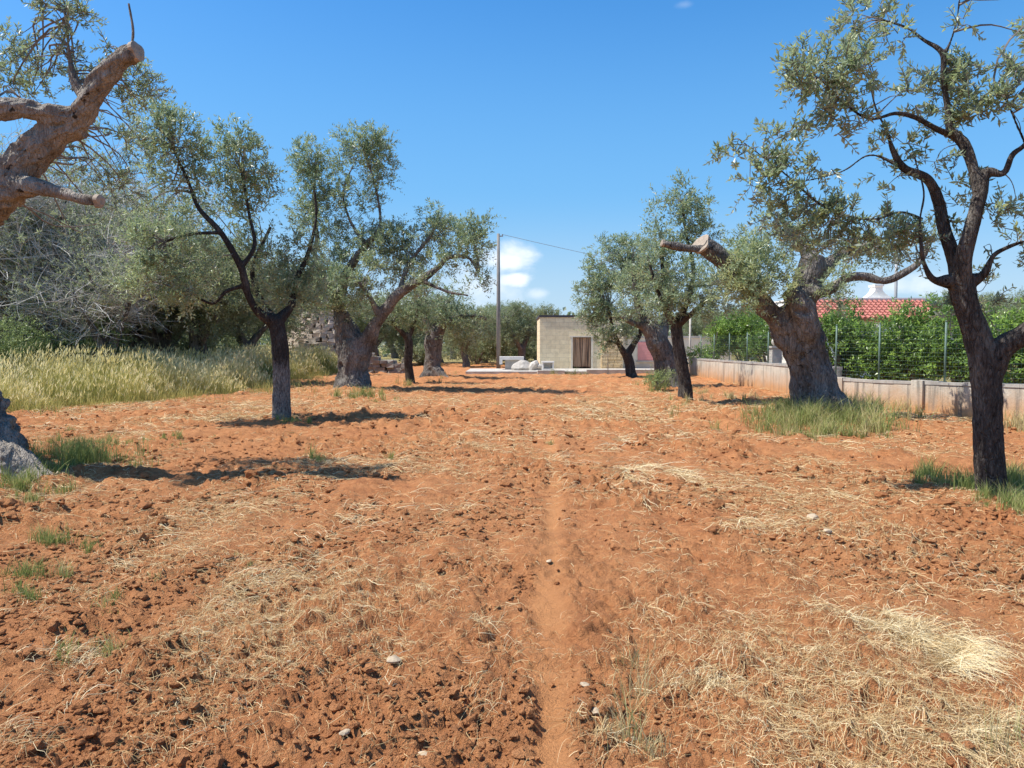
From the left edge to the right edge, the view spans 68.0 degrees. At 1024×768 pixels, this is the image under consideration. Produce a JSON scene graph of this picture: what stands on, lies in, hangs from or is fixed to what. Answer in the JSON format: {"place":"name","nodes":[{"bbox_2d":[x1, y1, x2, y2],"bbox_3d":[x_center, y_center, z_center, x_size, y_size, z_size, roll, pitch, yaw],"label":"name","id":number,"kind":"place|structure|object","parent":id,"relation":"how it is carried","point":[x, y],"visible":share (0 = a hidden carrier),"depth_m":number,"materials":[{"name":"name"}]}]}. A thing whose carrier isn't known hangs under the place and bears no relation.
{"place":"outdoors","nodes":[
{"label":"outdoors","id":0,"kind":"place"},
{"bbox_2d":[0,340,378,415],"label":"tall grass","id":1,"kind":"structure","parent":0,"point":[151,379],"depth_m":22.02,"materials":[{"name":"green plant"}]},
{"bbox_2d":[466,368,536,373],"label":"pavement","id":2,"kind":"structure","parent":0,"point":[485,370],"depth_m":40.63,"materials":[{"name":"concrete"}]},
{"bbox_2d":[499,356,523,369],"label":"stone trough","id":3,"kind":"object","parent":2,"relation":"on","point":[510,361],"visible":0.86,"depth_m":43.64,"materials":[{"name":"stone"}]},
{"bbox_2d":[511,360,529,369],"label":"boulder","id":4,"kind":"object","parent":2,"relation":"on","point":[522,365],"visible":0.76,"depth_m":42.36,"materials":[{"name":"stone"}]},
{"bbox_2d":[529,360,538,369],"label":"boulder","id":5,"kind":"object","parent":2,"relation":"on","point":[533,365],"visible":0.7,"depth_m":42.32,"materials":[{"name":"stone"}]},
{"bbox_2d":[0,345,1023,767],"bbox_3d":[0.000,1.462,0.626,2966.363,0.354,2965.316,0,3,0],"label":"ground","id":6,"kind":"structure","parent":0,"point":[546,601],"depth_m":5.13,"materials":[{"name":"red soil"}]},
{"bbox_2d":[0,269,23,334],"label":"bare olive tree","id":7,"kind":"object","parent":6,"relation":"on","point":[1,330],"visible":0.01,"depth_m":29.30,"materials":[{"name":"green plant"}]},
{"bbox_2d":[0,316,32,370],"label":"shrub","id":8,"kind":"object","parent":6,"relation":"on","point":[12,340],"visible":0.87,"depth_m":20.18,"materials":[{"name":"green plant"}]},
{"bbox_2d":[0,311,56,379],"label":"shrub","id":9,"kind":"object","parent":6,"relation":"on","point":[36,332],"visible":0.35,"depth_m":22.08,"materials":[{"name":"green plant"}]},
{"bbox_2d":[0,173,60,298],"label":"bare olive tree","id":10,"kind":"object","parent":6,"relation":"on","point":[3,237],"visible":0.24,"depth_m":23.90,"materials":[{"name":"green plant"}]},
{"bbox_2d":[22,325,108,374],"bbox_3d":[-13.855,-0.676,23.423,2.780,2.313,2.512,0,3,0],"label":"shrub","id":11,"kind":"object","parent":6,"relation":"on","point":[55,346],"visible":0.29,"depth_m":23.17,"materials":[{"name":"green plant"}]},
{"bbox_2d":[0,119,132,370],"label":"bare olive tree","id":12,"kind":"object","parent":6,"relation":"on","point":[18,211],"visible":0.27,"depth_m":24.89,"materials":[{"name":"grey plant"}]},
{"bbox_2d":[0,0,176,478],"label":"olive tree","id":13,"kind":"object","parent":6,"relation":"on","point":[31,155],"visible":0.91,"depth_m":8.53,"materials":[{"name":"green plant"}]},
{"bbox_2d":[0,127,198,355],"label":"bare olive tree","id":14,"kind":"object","parent":6,"relation":"on","point":[9,260],"visible":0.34,"depth_m":24.91,"materials":[{"name":"grey plant"}]},
{"bbox_2d":[0,203,209,376],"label":"bare olive tree","id":15,"kind":"object","parent":6,"relation":"on","point":[100,298],"visible":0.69,"depth_m":23.32,"materials":[{"name":"grey plant"}]},
{"bbox_2d":[81,310,145,367],"bbox_3d":[-12.763,-1.012,24.374,2.389,2.893,2.757,-1,3,-14],"label":"shrub","id":16,"kind":"object","parent":6,"relation":"on","point":[123,341],"visible":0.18,"depth_m":23.73,"materials":[{"name":"green plant"}]},
{"bbox_2d":[2,129,246,352],"bbox_3d":[-16.066,-4.946,28.620,11.790,11.158,11.623,2,4,36],"label":"bare olive tree","id":17,"kind":"object","parent":6,"relation":"on","point":[133,342],"visible":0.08,"depth_m":29.06,"materials":[{"name":"green plant"}]},
{"bbox_2d":[86,316,187,351],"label":"olive tree","id":18,"kind":"object","parent":6,"relation":"on","point":[171,337],"visible":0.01,"depth_m":33.30,"materials":[{"name":"green plant"}]},
{"bbox_2d":[77,170,224,357],"bbox_3d":[-15.331,-4.610,31.547,7.993,10.048,8.380,-1,3,-11],"label":"bare olive tree","id":19,"kind":"object","parent":6,"relation":"on","point":[141,337],"visible":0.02,"depth_m":31.95,"materials":[{"name":"green plant"}]},
{"bbox_2d":[82,224,245,359],"bbox_3d":[-14.065,-2.909,29.869,7.776,6.698,5.855,-1,3,-21],"label":"olive tree","id":20,"kind":"object","parent":6,"relation":"on","point":[163,341],"visible":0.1,"depth_m":29.29,"materials":[{"name":"green plant"}]},
{"bbox_2d":[156,263,238,354],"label":"olive tree","id":21,"kind":"object","parent":6,"relation":"on","point":[187,331],"visible":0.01,"depth_m":35.10,"materials":[{"name":"green plant"}]},
{"bbox_2d":[177,336,223,356],"bbox_3d":[-16.208,-1.368,37.314,4.488,2.553,4.120,0,3,0],"label":"shrub","id":22,"kind":"object","parent":6,"relation":"on","point":[180,346],"visible":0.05,"depth_m":36.63,"materials":[{"name":"green plant"}]},
{"bbox_2d":[123,228,285,364],"bbox_3d":[-11.763,-2.708,28.666,6.693,6.385,6.442,-1,3,-16],"label":"olive tree","id":23,"kind":"object","parent":6,"relation":"on","point":[200,334],"visible":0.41,"depth_m":28.01,"materials":[{"name":"green plant"}]},
{"bbox_2d":[100,87,341,419],"bbox_3d":[-5.756,-2.336,15.404,4.603,6.627,3.125,-1,3,-17],"label":"olive tree","id":24,"kind":"object","parent":6,"relation":"on","point":[283,281],"visible":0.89,"depth_m":14.99,"materials":[{"name":"green plant"}]},
{"bbox_2d":[211,334,265,353],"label":"shrub","id":25,"kind":"object","parent":6,"relation":"on","point":[235,344],"visible":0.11,"depth_m":45.24,"materials":[{"name":"green plant"}]},
{"bbox_2d":[222,322,270,347],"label":"bare olive tree","id":26,"kind":"object","parent":6,"relation":"on","point":[249,337],"depth_m":50.34,"materials":[{"name":"green plant"}]},
{"bbox_2d":[211,256,318,351],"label":"olive tree","id":27,"kind":"object","parent":6,"relation":"on","point":[256,336],"visible":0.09,"depth_m":37.20,"materials":[{"name":"green plant"}]},
{"bbox_2d":[248,278,336,344],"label":"olive tree","id":28,"kind":"object","parent":6,"relation":"on","point":[267,331],"visible":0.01,"depth_m":46.21,"materials":[{"name":"green plant"}]},
{"bbox_2d":[287,310,337,357],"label":"stone hut","id":29,"kind":"object","parent":6,"relation":"on","point":[322,334],"visible":0.27,"depth_m":42.18,"materials":[{"name":"grey stone"}]},
{"bbox_2d":[339,729,350,735],"bbox_3d":[-0.656,1.368,2.984,0.034,0.018,0.052,-4,2,38],"label":"stone","id":30,"kind":"object","parent":6,"relation":"on","point":[344,732],"visible":1,"depth_m":2.97,"materials":[{"name":"stone"}]},
{"bbox_2d":[346,292,412,356],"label":"olive tree","id":31,"kind":"object","parent":6,"relation":"on","point":[385,331],"visible":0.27,"depth_m":55.19,"materials":[{"name":"green plant"}]},
{"bbox_2d":[368,353,404,373],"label":"dry stone wall","id":32,"kind":"structure","parent":6,"relation":"on","point":[377,364],"depth_m":40.87,"materials":[{"name":"grey stone"}]},
{"bbox_2d":[276,118,504,388],"bbox_3d":[-4.106,-4.116,25.376,7.887,9.610,4.181,0,3,0],"label":"olive tree","id":33,"kind":"object","parent":6,"relation":"on","point":[354,345],"visible":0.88,"depth_m":25.06,"materials":[{"name":"green plant"}]},
{"bbox_2d":[382,303,401,357],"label":"olive tree","id":34,"kind":"object","parent":6,"relation":"on","point":[393,354],"visible":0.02,"depth_m":83.63,"materials":[{"name":"green plant"}]},
{"bbox_2d":[386,655,400,663],"bbox_3d":[-0.574,1.342,3.700,0.067,0.034,0.064,-1,-2,0],"label":"stone","id":35,"kind":"object","parent":6,"relation":"on","point":[393,659],"visible":1,"depth_m":3.68,"materials":[{"name":"stone"}]},
{"bbox_2d":[365,282,446,382],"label":"olive tree","id":36,"kind":"object","parent":6,"relation":"on","point":[419,310],"visible":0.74,"depth_m":30.32,"materials":[{"name":"green plant"}]},
{"bbox_2d":[380,310,432,362],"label":"olive tree","id":37,"kind":"object","parent":6,"relation":"on","point":[400,336],"visible":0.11,"depth_m":58.60,"materials":[{"name":"green plant"}]},
{"bbox_2d":[393,334,451,365],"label":"shrub","id":38,"kind":"object","parent":6,"relation":"on","point":[418,356],"visible":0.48,"depth_m":54.40,"materials":[{"name":"green plant"}]},
{"bbox_2d":[416,292,471,362],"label":"olive tree","id":39,"kind":"object","parent":6,"relation":"on","point":[454,303],"visible":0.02,"depth_m":62.59,"materials":[{"name":"green plant"}]},
{"bbox_2d":[401,280,495,377],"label":"olive tree","id":40,"kind":"object","parent":6,"relation":"on","point":[433,342],"visible":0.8,"depth_m":34.13,"materials":[{"name":"green plant"}]},
{"bbox_2d":[443,311,465,358],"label":"olive tree","id":41,"kind":"object","parent":6,"relation":"on","point":[452,350],"visible":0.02,"depth_m":79.82,"materials":[{"name":"green plant"}]},
{"bbox_2d":[434,308,495,367],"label":"olive tree","id":42,"kind":"object","parent":6,"relation":"on","point":[465,360],"visible":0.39,"depth_m":51.60,"materials":[{"name":"green plant"}]},
{"bbox_2d":[442,330,516,364],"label":"shrub","id":43,"kind":"object","parent":6,"relation":"on","point":[487,348],"visible":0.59,"depth_m":57.51,"materials":[{"name":"green plant"}]},
{"bbox_2d":[469,307,505,362],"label":"olive tree","id":44,"kind":"object","parent":6,"relation":"on","point":[485,361],"visible":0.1,"depth_m":61.61,"materials":[{"name":"green plant"}]},
{"bbox_2d":[496,233,502,367],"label":"utility pole","id":45,"kind":"object","parent":6,"relation":"on","point":[498,348],"visible":0.8,"depth_m":45.73,"materials":[{"name":"wood"}]},
{"bbox_2d":[506,235,636,263],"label":"overhead wire","id":46,"kind":"object","parent":45,"relation":"attached to","point":[550,245],"visible":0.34,"depth_m":48.11,"materials":[{"name":"black metal"}]},
{"bbox_2d":[483,301,535,360],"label":"olive tree","id":47,"kind":"object","parent":6,"relation":"on","point":[502,307],"visible":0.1,"depth_m":68.31,"materials":[{"name":"green plant"}]},
{"bbox_2d":[0,362,1023,761],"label":"grass","id":48,"kind":"structure","parent":6,"relation":"on","point":[786,412],"depth_m":9.48,"materials":[{"name":"green plant"}]},
{"bbox_2d":[0,371,1023,767],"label":"dry straw","id":49,"kind":"object","parent":6,"relation":"on","point":[974,653],"visible":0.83,"depth_m":4.48,"materials":[{"name":"beige plant"}]},
{"bbox_2d":[35,305,1000,356],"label":"woods","id":50,"kind":"object","parent":6,"relation":"on","point":[265,339],"visible":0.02,"depth_m":96.20,"materials":[{"name":"green plant"}]},
{"bbox_2d":[505,329,536,360],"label":"shrub","id":51,"kind":"object","parent":6,"relation":"on","point":[532,348],"visible":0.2,"depth_m":60.72,"materials":[{"name":"green plant"}]},
{"bbox_2d":[482,300,564,359],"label":"olive tree","id":52,"kind":"object","parent":6,"relation":"on","point":[508,327],"visible":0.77,"depth_m":56.17,"materials":[{"name":"green plant"}]},
{"bbox_2d":[536,315,622,367],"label":"cottage","id":53,"kind":"structure","parent":6,"relation":"on","point":[561,343],"depth_m":44.94,"materials":[{"name":"stone"}]},
{"bbox_2d":[580,682,589,686],"bbox_3d":[0.329,1.362,3.438,0.048,0.020,0.038,12,3,14],"label":"stone","id":54,"kind":"object","parent":6,"relation":"on","point":[583,684],"visible":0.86,"depth_m":3.43,"materials":[{"name":"stone"}]},
{"bbox_2d":[536,368,653,374],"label":"terrace","id":55,"kind":"structure","parent":6,"relation":"on","point":[600,370],"depth_m":39.93,"materials":[{"name":"concrete"}]},
{"bbox_2d":[541,361,553,369],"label":"white block","id":56,"kind":"object","parent":55,"relation":"on","point":[547,365],"depth_m":41.57,"materials":[{"name":"white concrete"}]},
{"bbox_2d":[689,318,690,355],"bbox_3d":[9.364,-1.947,39.953,0.148,3.460,0.149,0,3,0],"label":"utility pole","id":57,"kind":"object","parent":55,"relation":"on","point":[690,334],"visible":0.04,"depth_m":39.88,"materials":[{"name":"concrete"}]},
{"bbox_2d":[592,707,598,713],"bbox_3d":[0.349,1.364,3.168,0.039,0.026,0.063,2,2,-32],"label":"stone","id":58,"kind":"object","parent":6,"relation":"on","point":[595,710],"visible":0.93,"depth_m":3.15,"materials":[{"name":"stone"}]},
{"bbox_2d":[569,231,661,377],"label":"olive tree","id":59,"kind":"object","parent":6,"relation":"on","point":[602,305],"visible":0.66,"depth_m":36.01,"materials":[{"name":"green plant"}]},
{"bbox_2d":[606,210,691,386],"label":"olive tree","id":60,"kind":"object","parent":6,"relation":"on","point":[659,346],"visible":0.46,"depth_m":27.19,"materials":[{"name":"green plant"}]},
{"bbox_2d":[638,367,677,391],"bbox_3d":[5.005,-0.027,25.702,1.577,1.305,1.484,0,3,0],"label":"shrub","id":61,"kind":"object","parent":6,"relation":"on","point":[657,378],"visible":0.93,"depth_m":25.71,"materials":[{"name":"green plant"}]},
{"bbox_2d":[623,336,730,367],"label":"annex","id":62,"kind":"object","parent":6,"relation":"on","point":[642,356],"visible":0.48,"depth_m":45.53,"materials":[{"name":"pink paint"}]},
{"bbox_2d":[626,167,747,399],"bbox_3d":[4.603,-2.532,20.183,3.184,6.615,2.649,0,3,0],"label":"olive tree","id":63,"kind":"object","parent":6,"relation":"on","point":[667,298],"visible":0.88,"depth_m":20.19,"materials":[{"name":"green plant"}]},
{"bbox_2d":[673,309,723,335],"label":"olive tree","id":64,"kind":"object","parent":6,"relation":"on","point":[695,329],"visible":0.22,"depth_m":79.15,"materials":[{"name":"green plant"}]},
{"bbox_2d":[685,316,736,366],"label":"citrus tree","id":65,"kind":"object","parent":6,"relation":"on","point":[705,354],"visible":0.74,"depth_m":36.65,"materials":[{"name":"green plant"}]},
{"bbox_2d":[707,304,768,360],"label":"citrus tree","id":66,"kind":"object","parent":6,"relation":"on","point":[741,322],"visible":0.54,"depth_m":36.47,"materials":[{"name":"green plant"}]},
{"bbox_2d":[719,303,758,359],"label":"olive tree","id":67,"kind":"object","parent":6,"relation":"on","point":[739,313],"visible":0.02,"depth_m":74.16,"materials":[{"name":"green plant"}]},
{"bbox_2d":[730,317,782,361],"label":"citrus tree","id":68,"kind":"object","parent":6,"relation":"on","point":[762,343],"visible":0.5,"depth_m":33.83,"materials":[{"name":"green plant"}]},
{"bbox_2d":[687,357,841,393],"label":"garden wall","id":69,"kind":"structure","parent":6,"relation":"on","point":[768,376],"depth_m":28.24,"materials":[{"name":"beige concrete"}]},
{"bbox_2d":[700,331,781,362],"bbox_3d":[8.895,-1.330,28.733,0.052,1.275,14.526,0,3,0],"label":"fence","id":70,"kind":"object","parent":69,"relation":"on","point":[726,344],"visible":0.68,"depth_m":29.71,"materials":[{"name":"metal"}]},
{"bbox_2d":[769,339,781,362],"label":"gate pillar","id":71,"kind":"structure","parent":6,"relation":"on","point":[773,353],"depth_m":26.82,"materials":[{"name":"concrete"}]},
{"bbox_2d":[660,200,958,421],"bbox_3d":[5.927,-1.358,15.441,5.985,5.145,2.487,0,3,0],"label":"olive tree","id":72,"kind":"object","parent":6,"relation":"on","point":[798,335],"visible":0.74,"depth_m":15.25,"materials":[{"name":"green plant"}]},
{"bbox_2d":[806,513,817,519],"bbox_3d":[2.760,1.232,6.989,0.115,0.065,0.139,-6,4,32],"label":"stone","id":73,"kind":"object","parent":6,"relation":"on","point":[812,515],"visible":0.64,"depth_m":6.96,"materials":[{"name":"stone"}]},
{"bbox_2d":[822,528,831,532],"bbox_3d":[2.573,1.201,6.207,0.070,0.034,0.081,5,2,-7],"label":"stone","id":74,"kind":"object","parent":6,"relation":"on","point":[826,530],"visible":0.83,"depth_m":6.17,"materials":[{"name":"stone"}]},
{"bbox_2d":[818,295,881,378],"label":"citrus tree","id":75,"kind":"object","parent":6,"relation":"on","point":[829,322],"visible":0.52,"depth_m":22.07,"materials":[{"name":"green plant"}]},
{"bbox_2d":[702,0,1023,494],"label":"olive tree","id":76,"kind":"object","parent":6,"relation":"on","point":[989,355],"visible":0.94,"depth_m":7.58,"materials":[{"name":"green plant"}]},
{"bbox_2d":[832,296,936,380],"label":"citrus tree","id":77,"kind":"object","parent":6,"relation":"on","point":[863,369],"visible":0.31,"depth_m":21.07,"materials":[{"name":"green plant"}]},
{"bbox_2d":[894,250,897,297],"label":"mast","id":78,"kind":"object","parent":6,"relation":"on","point":[895,287],"depth_m":43.69,"materials":[{"name":"white metal"}]},
{"bbox_2d":[864,291,994,380],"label":"citrus tree","id":79,"kind":"object","parent":6,"relation":"on","point":[913,364],"visible":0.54,"depth_m":20.13,"materials":[{"name":"green plant"}]},
{"bbox_2d":[837,377,1023,421],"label":"garden wall","id":80,"kind":"structure","parent":6,"relation":"on","point":[947,398],"depth_m":17.08,"materials":[{"name":"beige concrete"}]},
{"bbox_2d":[835,321,1021,383],"bbox_3d":[10.171,-0.570,15.429,0.185,1.525,10.234,-1,3,-18],"label":"fence","id":81,"kind":"object","parent":80,"relation":"on","point":[945,350],"visible":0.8,"depth_m":17.79,"materials":[{"name":"grey metal"}]},
{"bbox_2d":[903,304,1007,382],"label":"citrus tree","id":82,"kind":"object","parent":6,"relation":"on","point":[953,374],"visible":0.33,"depth_m":18.94,"materials":[{"name":"green plant"}]},
{"bbox_2d":[920,288,1017,328],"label":"olive tree","id":83,"kind":"object","parent":6,"relation":"on","point":[988,299],"visible":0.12,"depth_m":58.58,"materials":[{"name":"green plant"}]},
{"bbox_2d":[949,298,1023,383],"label":"citrus tree","id":84,"kind":"object","parent":6,"relation":"on","point":[1008,376],"visible":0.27,"depth_m":17.35,"materials":[{"name":"green plant"}]},
{"bbox_2d":[991,286,1023,322],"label":"olive tree","id":85,"kind":"object","parent":6,"relation":"on","point":[1019,304],"visible":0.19,"depth_m":52.84,"materials":[{"name":"green plant"}]},
{"bbox_2d":[1003,305,1023,374],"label":"citrus tree","id":86,"kind":"object","parent":6,"relation":"on","point":[1018,315],"visible":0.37,"depth_m":17.36,"materials":[{"name":"green plant"}]},
{"bbox_2d":[0,0,1023,344],"label":"sky","id":87,"kind":"structure","parent":0,"point":[557,117],"materials":[{"name":"blue"}]},
{"bbox_2d":[765,284,938,376],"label":"house","id":88,"kind":"structure","parent":0,"point":[876,299],"depth_m":37.37,"materials":[{"name":"red tile"}]}
]}

